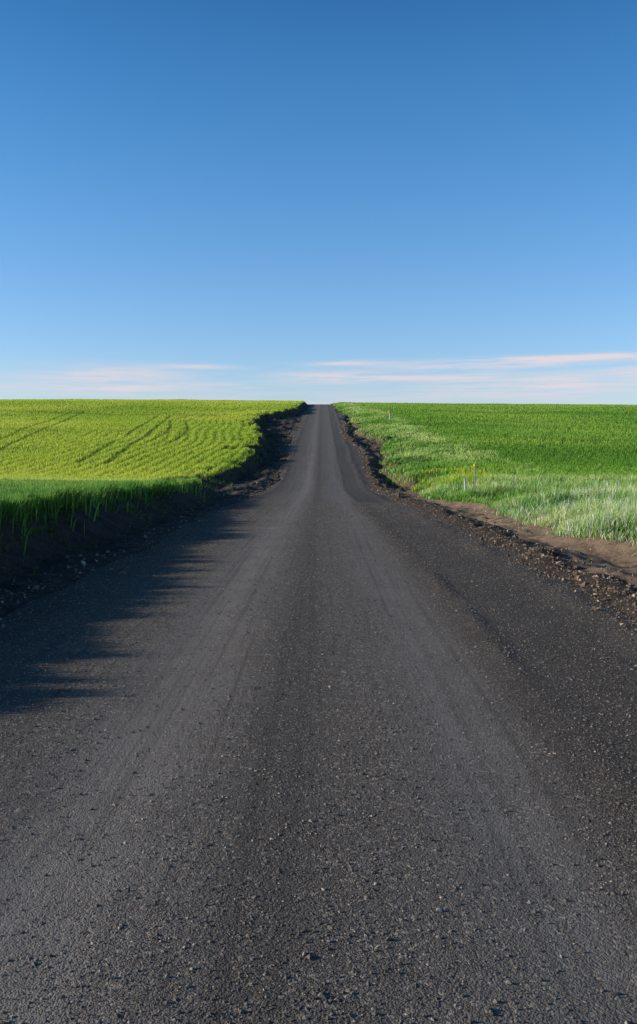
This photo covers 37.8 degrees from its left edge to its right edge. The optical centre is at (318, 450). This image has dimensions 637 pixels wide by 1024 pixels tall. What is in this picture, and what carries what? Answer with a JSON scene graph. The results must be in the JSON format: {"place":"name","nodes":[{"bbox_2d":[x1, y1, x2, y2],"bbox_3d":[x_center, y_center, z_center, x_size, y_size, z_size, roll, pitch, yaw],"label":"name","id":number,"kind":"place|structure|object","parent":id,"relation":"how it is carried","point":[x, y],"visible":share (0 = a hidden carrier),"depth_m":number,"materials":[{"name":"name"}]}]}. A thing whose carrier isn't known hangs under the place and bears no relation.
{"place":"outdoors","nodes":[
{"label":"outdoors","id":0,"kind":"place"},
{"bbox_2d":[0,404,636,1023],"bbox_3d":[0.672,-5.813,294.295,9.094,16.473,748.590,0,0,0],"label":"road","id":1,"kind":"structure","parent":0,"point":[322,466],"depth_m":4.42,"materials":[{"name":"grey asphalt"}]},
{"bbox_2d":[0,400,636,619],"bbox_3d":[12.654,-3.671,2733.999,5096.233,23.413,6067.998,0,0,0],"label":"ground","id":2,"kind":"structure","parent":0,"point":[101,531],"depth_m":19.34,"materials":[{"name":"soil"}]},
{"bbox_2d":[0,477,223,554],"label":"green crop","id":3,"kind":"object","parent":2,"relation":"on","point":[15,495],"visible":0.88,"depth_m":21.26,"materials":[{"name":"green plant"}]},
{"bbox_2d":[0,407,301,581],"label":"bank weeds","id":4,"kind":"object","parent":2,"relation":"on","point":[41,510],"visible":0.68,"depth_m":22.09,"materials":[{"name":"green plant"}]},
{"bbox_2d":[0,399,304,480],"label":"cereal field","id":5,"kind":"structure","parent":2,"relation":"on","point":[124,422],"depth_m":91.56,"materials":[{"name":"green plant"}]},
{"bbox_2d":[0,420,636,662],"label":"soil clods","id":6,"kind":"object","parent":2,"relation":"on","point":[577,574],"visible":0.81,"depth_m":13.99,"materials":[{"name":"brown soil"}]},
{"bbox_2d":[473,463,476,488],"bbox_3d":[5.876,1.140,35.008,0.150,1.360,0.102,2,-1,-17],"label":"utility marker","id":7,"kind":"object","parent":2,"relation":"on","point":[475,465],"visible":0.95,"depth_m":34.99,"materials":[{"name":"yellow metal"}]},
{"bbox_2d":[331,402,619,487],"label":"hillside verge grass","id":8,"kind":"structure","parent":2,"relation":"on","point":[431,451],"depth_m":84.55,"materials":[{"name":"green plant"}]},
{"bbox_2d":[348,402,636,476],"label":"green field","id":9,"kind":"structure","parent":2,"relation":"on","point":[617,466],"depth_m":109.81,"materials":[{"name":"green plant"}]},
{"bbox_2d":[0,0,636,404],"label":"sky","id":10,"kind":"structure","parent":0,"point":[309,201],"materials":[{"name":"blue"}]},
{"bbox_2d":[407,472,636,575],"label":"verge grass","id":11,"kind":"structure","parent":0,"point":[572,505],"depth_m":24.46,"materials":[{"name":"green plant"}]}
]}

